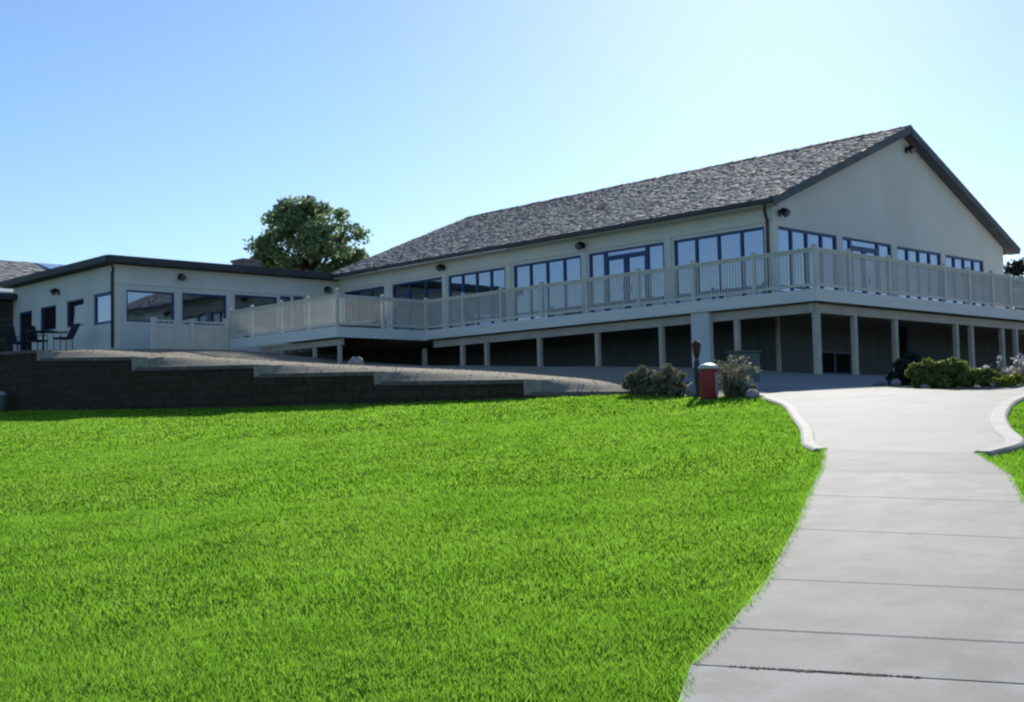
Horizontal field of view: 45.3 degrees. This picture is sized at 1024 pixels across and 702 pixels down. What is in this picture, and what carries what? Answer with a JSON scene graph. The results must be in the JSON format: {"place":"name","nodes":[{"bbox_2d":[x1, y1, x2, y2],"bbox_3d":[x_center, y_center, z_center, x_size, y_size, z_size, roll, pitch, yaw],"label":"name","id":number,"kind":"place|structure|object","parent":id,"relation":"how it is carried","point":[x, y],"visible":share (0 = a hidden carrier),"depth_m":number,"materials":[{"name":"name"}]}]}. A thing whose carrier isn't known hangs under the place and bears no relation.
{"place":"outdoors","nodes":[
{"label":"outdoors","id":0,"kind":"place"},
{"bbox_2d":[0,387,1023,701],"bbox_3d":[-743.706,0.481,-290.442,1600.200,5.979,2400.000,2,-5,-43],"label":"lawn","id":1,"kind":"structure","parent":0,"point":[410,678],"depth_m":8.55,"materials":[{"name":"green plant"}]},
{"bbox_2d":[0,391,6,411],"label":"waste bin","id":2,"kind":"object","parent":1,"relation":"on","point":[3,395],"visible":0.89,"depth_m":34.46,"materials":[{"name":"grey plastic"}]},
{"bbox_2d":[0,350,628,410],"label":"retaining wall","id":3,"kind":"structure","parent":1,"relation":"on","point":[40,380],"depth_m":30.05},
{"bbox_2d":[622,365,659,395],"bbox_3d":[2.632,0.615,24.761,0.626,0.681,1.303,1,-4,-27],"label":"sage shrub","id":4,"kind":"object","parent":1,"relation":"on","point":[639,381],"visible":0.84,"depth_m":24.59,"materials":[{"name":"green plant"}]},
{"bbox_2d":[691,340,700,396],"bbox_3d":[3.526,0.348,23.383,0.200,1.102,0.195,2,-5,-43],"label":"garden lamp","id":5,"kind":"object","parent":1,"relation":"on","point":[696,346],"visible":0.88,"depth_m":23.34,"materials":[{"name":"brown metal"}]},
{"bbox_2d":[698,364,718,399],"bbox_3d":[3.598,0.572,22.468,0.378,0.683,0.378,2,-5,-43],"label":"waste bin","id":6,"kind":"object","parent":1,"relation":"on","point":[708,380],"visible":0.97,"depth_m":22.32,"materials":[{"name":"red paint"}]},
{"bbox_2d":[712,355,761,396],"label":"ornamental grass","id":7,"kind":"object","parent":1,"relation":"on","point":[726,374],"depth_m":22.79,"materials":[{"name":"plant"}]},
{"bbox_2d":[724,376,756,397],"bbox_3d":[4.193,0.675,22.468,0.434,0.433,0.630,7,-9,-69],"label":"sage shrub","id":8,"kind":"object","parent":1,"relation":"on","point":[737,387],"visible":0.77,"depth_m":22.39,"materials":[{"name":"green plant"}]},
{"bbox_2d":[745,389,758,398],"bbox_3d":[4.288,0.778,21.947,0.231,0.218,0.336,-3,-4,28],"label":"boulder","id":9,"kind":"object","parent":1,"relation":"on","point":[751,393],"visible":0.77,"depth_m":21.83,"materials":[{"name":"grey stone"}]},
{"bbox_2d":[761,396,827,451],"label":"kerb","id":10,"kind":"structure","parent":1,"relation":"on","point":[806,430],"depth_m":16.09,"materials":[{"name":"concrete"}]},
{"bbox_2d":[973,394,1023,455],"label":"kerb","id":11,"kind":"structure","parent":1,"relation":"on","point":[1007,433],"depth_m":13.89,"materials":[{"name":"concrete"}]},
{"bbox_2d":[0,0,1023,309],"label":"sky","id":12,"kind":"structure","parent":0,"point":[161,129],"materials":[{"name":"blue"}]},
{"bbox_2d":[3,349,1023,396],"bbox_3d":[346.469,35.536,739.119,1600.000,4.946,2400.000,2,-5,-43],"label":"gravel terrace","id":13,"kind":"structure","parent":0,"point":[550,383],"depth_m":30.60,"materials":[{"name":"grey gravel"}]},
{"bbox_2d":[4,327,26,350],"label":"patio chair","id":14,"kind":"object","parent":13,"relation":"on","point":[10,335],"visible":0.83,"depth_m":46.27,"materials":[{"name":"black metal"}]},
{"bbox_2d":[0,260,62,351],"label":"stone house","id":15,"kind":"structure","parent":13,"relation":"on","point":[11,270],"depth_m":53.81,"materials":[{"name":"grey stone"}]},
{"bbox_2d":[24,325,47,349],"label":"patio chair","id":16,"kind":"object","parent":13,"relation":"on","point":[31,337],"visible":0.88,"depth_m":45.66,"materials":[{"name":"black metal"}]},
{"bbox_2d":[27,330,58,349],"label":"patio table","id":17,"kind":"object","parent":13,"relation":"on","point":[42,332],"visible":0.72,"depth_m":44.75,"materials":[{"name":"black metal"}]},
{"bbox_2d":[53,323,79,349],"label":"patio chair","id":18,"kind":"object","parent":13,"relation":"on","point":[72,331],"visible":0.93,"depth_m":44.21,"materials":[{"name":"black metal"}]},
{"bbox_2d":[150,317,228,349],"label":"board fence","id":19,"kind":"object","parent":13,"relation":"on","point":[190,336],"visible":0.94,"depth_m":43.01,"materials":[{"name":"paint"}]},
{"bbox_2d":[242,194,372,273],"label":"broadleaf tree","id":20,"kind":"object","parent":13,"relation":"on","point":[313,242],"visible":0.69,"depth_m":70.52,"materials":[{"name":"green plant"}]},
{"bbox_2d":[348,357,362,365],"bbox_3d":[-4.481,0.323,35.195,0.350,0.318,0.481,2,-5,-43],"label":"boulder","id":21,"kind":"object","parent":13,"relation":"on","point":[356,361],"visible":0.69,"depth_m":35.06,"materials":[{"name":"grey stone"}]},
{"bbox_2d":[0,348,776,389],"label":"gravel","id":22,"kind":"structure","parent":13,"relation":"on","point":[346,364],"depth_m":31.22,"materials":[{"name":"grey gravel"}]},
{"bbox_2d":[0,124,1020,373],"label":"clubhouse","id":23,"kind":"structure","parent":13,"relation":"on","point":[882,194],"depth_m":41.94,"materials":[{"name":"paint"}]},
{"bbox_2d":[20,311,31,350],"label":"door","id":24,"kind":"structure","parent":23,"relation":"in","point":[25,317],"depth_m":50.18,"materials":[{"name":"blue glass"}]},
{"bbox_2d":[41,305,55,329],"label":"window","id":25,"kind":"structure","parent":23,"relation":"in","point":[48,314],"depth_m":48.48,"materials":[{"name":"black glass"}]},
{"bbox_2d":[50,288,59,294],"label":"wall light","id":26,"kind":"object","parent":23,"relation":"attached to","point":[53,291],"visible":1,"depth_m":47.49,"materials":[{"name":"black metal"}]},
{"bbox_2d":[67,298,83,327],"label":"window","id":27,"kind":"structure","parent":23,"relation":"in","point":[75,308],"depth_m":46.68,"materials":[{"name":"blue glass"}]},
{"bbox_2d":[94,291,110,325],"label":"window","id":28,"kind":"structure","parent":23,"relation":"in","point":[102,302],"depth_m":45.00,"materials":[{"name":"blue glass"}]},
{"bbox_2d":[126,290,173,322],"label":"window","id":29,"kind":"structure","parent":23,"relation":"in","point":[140,305],"depth_m":45.11,"materials":[{"name":"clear glass"}]},
{"bbox_2d":[178,273,185,280],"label":"wall light","id":30,"kind":"object","parent":23,"relation":"attached to","point":[181,276],"visible":1,"depth_m":45.75,"materials":[{"name":"black metal"}]},
{"bbox_2d":[182,293,225,325],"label":"window","id":31,"kind":"structure","parent":23,"relation":"in","point":[199,307],"depth_m":46.65,"materials":[{"name":"clear glass"}]},
{"bbox_2d":[235,295,276,327],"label":"window","id":32,"kind":"structure","parent":23,"relation":"in","point":[241,301],"depth_m":48.19,"materials":[{"name":"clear glass"}]},
{"bbox_2d":[280,296,289,327],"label":"window","id":33,"kind":"structure","parent":23,"relation":"in","point":[284,298],"depth_m":49.17,"materials":[{"name":"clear glass"}]},
{"bbox_2d":[293,296,303,325],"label":"window","id":34,"kind":"structure","parent":23,"relation":"in","point":[294,297],"depth_m":49.59,"materials":[{"name":"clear glass"}]},
{"bbox_2d":[324,286,331,292],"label":"wall light","id":35,"kind":"object","parent":23,"relation":"attached to","point":[327,289],"visible":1,"depth_m":50.27,"materials":[{"name":"black metal"}]},
{"bbox_2d":[345,286,383,322],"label":"window","id":36,"kind":"structure","parent":23,"relation":"in","point":[377,291],"depth_m":49.59,"materials":[{"name":"blue glass"}]},
{"bbox_2d":[393,277,442,329],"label":"window","id":37,"kind":"structure","parent":23,"relation":"in","point":[428,288],"depth_m":47.16,"materials":[{"name":"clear glass"}]},
{"bbox_2d":[435,264,444,270],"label":"wall light","id":38,"kind":"object","parent":23,"relation":"attached to","point":[439,267],"visible":1,"depth_m":45.70,"materials":[{"name":"black metal"}]},
{"bbox_2d":[449,267,505,327],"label":"window","id":39,"kind":"structure","parent":23,"relation":"in","point":[492,279],"depth_m":44.60,"materials":[{"name":"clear glass"}]},
{"bbox_2d":[514,255,581,320],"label":"window","id":40,"kind":"structure","parent":23,"relation":"in","point":[568,268],"depth_m":41.95,"materials":[{"name":"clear glass"}]},
{"bbox_2d":[575,241,584,249],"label":"wall light","id":41,"kind":"object","parent":23,"relation":"attached to","point":[580,245],"visible":1,"depth_m":40.49,"materials":[{"name":"black metal"}]},
{"bbox_2d":[589,252,606,311],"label":"window","id":42,"kind":"structure","parent":23,"relation":"in","point":[597,267],"depth_m":40.34,"materials":[{"name":"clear glass"}]},
{"bbox_2d":[605,255,626,310],"bbox_3d":[3.365,-2.031,39.681,0.160,2.046,0.871,2,-5,-43],"label":"door","id":43,"kind":"structure","parent":23,"relation":"in","point":[614,265],"depth_m":39.75,"materials":[{"name":"blue glass"}]},
{"bbox_2d":[605,245,645,257],"bbox_3d":[3.672,-3.190,39.457,0.080,0.220,1.750,2,-5,-43],"label":"window","id":44,"kind":"structure","parent":23,"relation":"in","point":[639,249],"depth_m":39.46,"materials":[{"name":"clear glass"}]},
{"bbox_2d":[626,252,647,308],"bbox_3d":[3.998,-2.080,39.071,0.080,2.046,0.871,2,-5,-43],"label":"door","id":45,"kind":"structure","parent":23,"relation":"in","point":[639,260],"depth_m":39.14,"materials":[{"name":"blue glass"}]},
{"bbox_2d":[646,242,664,305],"bbox_3d":[4.548,-2.238,38.494,0.080,2.270,0.730,2,-5,-43],"label":"window","id":46,"kind":"structure","parent":23,"relation":"in","point":[655,252],"depth_m":38.54,"materials":[{"name":"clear glass"}]},
{"bbox_2d":[674,227,765,302],"bbox_3d":[6.222,-2.377,36.724,0.083,2.270,3.350,2,-5,-43],"label":"window","id":47,"kind":"structure","parent":23,"relation":"in","point":[741,243],"depth_m":36.69,"materials":[{"name":"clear glass"}]},
{"bbox_2d":[778,207,790,216],"bbox_3d":[7.866,-4.002,35.453,0.260,0.301,0.354,2,-5,-43],"label":"wall light","id":48,"kind":"object","parent":23,"relation":"attached to","point":[784,212],"visible":1,"depth_m":35.40,"materials":[{"name":"black metal"}]},
{"bbox_2d":[778,226,837,291],"bbox_3d":[8.779,-2.443,36.534,3.190,2.270,0.083,2,-5,-43],"label":"window","id":49,"kind":"structure","parent":23,"relation":"in","point":[789,238],"depth_m":36.39,"materials":[{"name":"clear glass"}]},
{"bbox_2d":[822,350,851,373],"bbox_3d":[9.791,0.366,37.299,1.850,0.730,0.083,2,-5,-43],"label":"window","id":50,"kind":"structure","parent":23,"relation":"in","point":[833,362],"depth_m":37.40,"materials":[{"name":"clear glass"}]},
{"bbox_2d":[842,237,850,290],"bbox_3d":[10.352,-2.389,38.021,0.520,2.270,0.080,2,-5,-43],"label":"window","id":51,"kind":"structure","parent":23,"relation":"in","point":[846,242],"depth_m":38.09,"materials":[{"name":"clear glass"}]},
{"bbox_2d":[851,247,865,292],"bbox_3d":[10.840,-2.235,38.472,0.806,1.996,0.080,2,-5,-43],"label":"door","id":52,"kind":"structure","parent":23,"relation":"in","point":[855,250],"depth_m":38.52,"materials":[{"name":"blue glass"}]},
{"bbox_2d":[850,238,877,250],"bbox_3d":[11.112,-3.360,38.818,1.620,0.270,0.080,2,-5,-43],"label":"window","id":53,"kind":"structure","parent":23,"relation":"in","point":[856,243],"depth_m":38.83,"materials":[{"name":"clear glass"}]},
{"bbox_2d":[865,249,879,294],"bbox_3d":[11.460,-2.217,39.001,0.806,1.996,0.162,2,-5,-43],"label":"door","id":54,"kind":"structure","parent":23,"relation":"in","point":[868,252],"depth_m":39.08,"materials":[{"name":"blue glass"}]},
{"bbox_2d":[878,243,892,295],"bbox_3d":[12.016,-2.332,39.593,0.800,2.270,0.080,2,-5,-43],"label":"window","id":55,"kind":"structure","parent":23,"relation":"in","point":[883,249],"depth_m":39.62,"materials":[{"name":"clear glass"}]},
{"bbox_2d":[898,323,908,358],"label":"door","id":56,"kind":"structure","parent":23,"relation":"in","point":[902,329],"depth_m":40.24,"materials":[{"name":"black glass"}]},
{"bbox_2d":[905,145,915,153],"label":"wall light","id":57,"kind":"object","parent":23,"relation":"attached to","point":[910,149],"visible":1,"depth_m":40.69,"materials":[{"name":"black metal"}]},
{"bbox_2d":[897,246,941,301],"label":"window","id":58,"kind":"structure","parent":23,"relation":"in","point":[908,254],"depth_m":41.13,"materials":[{"name":"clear glass"}]},
{"bbox_2d":[945,255,984,305],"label":"window","id":59,"kind":"structure","parent":23,"relation":"in","point":[951,261],"depth_m":43.31,"materials":[{"name":"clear glass"}]},
{"bbox_2d":[228,243,1023,374],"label":"deck","id":60,"kind":"structure","parent":13,"relation":"on","point":[815,303],"depth_m":36.27,"materials":[{"name":"paint"}]},
{"bbox_2d":[650,363,686,395],"bbox_3d":[3.166,0.583,24.184,0.656,0.715,0.868,7,-9,-67],"label":"sage shrub","id":61,"kind":"object","parent":13,"relation":"on","point":[668,381],"visible":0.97,"depth_m":24.05,"materials":[{"name":"green plant"}]},
{"bbox_2d":[685,382,695,395],"bbox_3d":[3.494,0.767,23.739,0.281,0.332,0.348,2,-5,-43],"label":"boulder","id":62,"kind":"object","parent":13,"relation":"on","point":[690,389],"visible":0.54,"depth_m":23.65,"materials":[{"name":"grey stone"}]},
{"bbox_2d":[726,350,761,381],"bbox_3d":[5.178,0.375,27.359,0.700,0.750,0.460,2,-5,-43],"label":"utility box","id":63,"kind":"object","parent":13,"relation":"on","point":[754,358],"visible":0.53,"depth_m":27.20,"materials":[{"name":"metal"}]},
{"bbox_2d":[744,355,759,378],"bbox_3d":[5.320,0.358,27.209,0.560,0.540,0.010,2,-5,-43],"label":"door","id":64,"kind":"structure","parent":63,"relation":"in","point":[753,360],"depth_m":27.23,"materials":[{"name":"grey metal"}]},
{"bbox_2d":[874,380,884,384],"bbox_3d":[7.409,0.649,24.769,0.215,0.140,0.149,-1,-3,-10],"label":"boulder","id":65,"kind":"object","parent":13,"relation":"on","point":[879,382],"visible":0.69,"depth_m":24.71,"materials":[{"name":"grey stone"}]},
{"bbox_2d":[890,379,900,385],"bbox_3d":[7.465,0.621,23.840,0.181,0.174,0.266,-1,-3,0],"label":"boulder","id":66,"kind":"object","parent":13,"relation":"on","point":[895,382],"visible":0.81,"depth_m":23.75,"materials":[{"name":"grey stone"}]},
{"bbox_2d":[885,351,921,385],"bbox_3d":[8.053,0.383,24.842,0.935,0.824,1.792,-2,-3,14],"label":"dark shrub","id":67,"kind":"object","parent":13,"relation":"on","point":[900,365],"visible":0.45,"depth_m":25.03,"materials":[{"name":"green plant"}]},
{"bbox_2d":[904,357,1001,388],"bbox_3d":[7.925,0.402,22.105,1.745,0.631,0.654,-3,-4,34],"label":"lime shrub","id":68,"kind":"object","parent":13,"relation":"on","point":[952,372],"visible":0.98,"depth_m":22.00,"materials":[{"name":"green plant"}]},
{"bbox_2d":[983,353,1023,384],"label":"flowering plant","id":69,"kind":"object","parent":13,"relation":"on","point":[1010,368],"visible":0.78,"depth_m":21.75,"materials":[{"name":"white plant"}]},
{"bbox_2d":[988,373,1023,386],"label":"yellow shrub","id":70,"kind":"object","parent":13,"relation":"on","point":[1012,379],"visible":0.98,"depth_m":21.22,"materials":[{"name":"green plant"}]},
{"bbox_2d":[1004,256,1023,309],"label":"broadleaf tree","id":71,"kind":"object","parent":13,"relation":"on","point":[1016,269],"visible":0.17,"depth_m":84.83,"materials":[{"name":"green plant"}]},
{"bbox_2d":[683,373,1017,452],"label":"pavement","id":72,"kind":"structure","parent":0,"point":[848,416],"depth_m":17.20,"materials":[{"name":"concrete"}]},
{"bbox_2d":[678,449,1023,701],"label":"path","id":73,"kind":"structure","parent":0,"point":[899,577],"depth_m":6.47,"materials":[{"name":"concrete"}]},
{"bbox_2d":[958,388,1023,394],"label":"pavement","id":74,"kind":"structure","parent":0,"point":[1019,391],"depth_m":20.02,"materials":[{"name":"concrete"}]}
]}

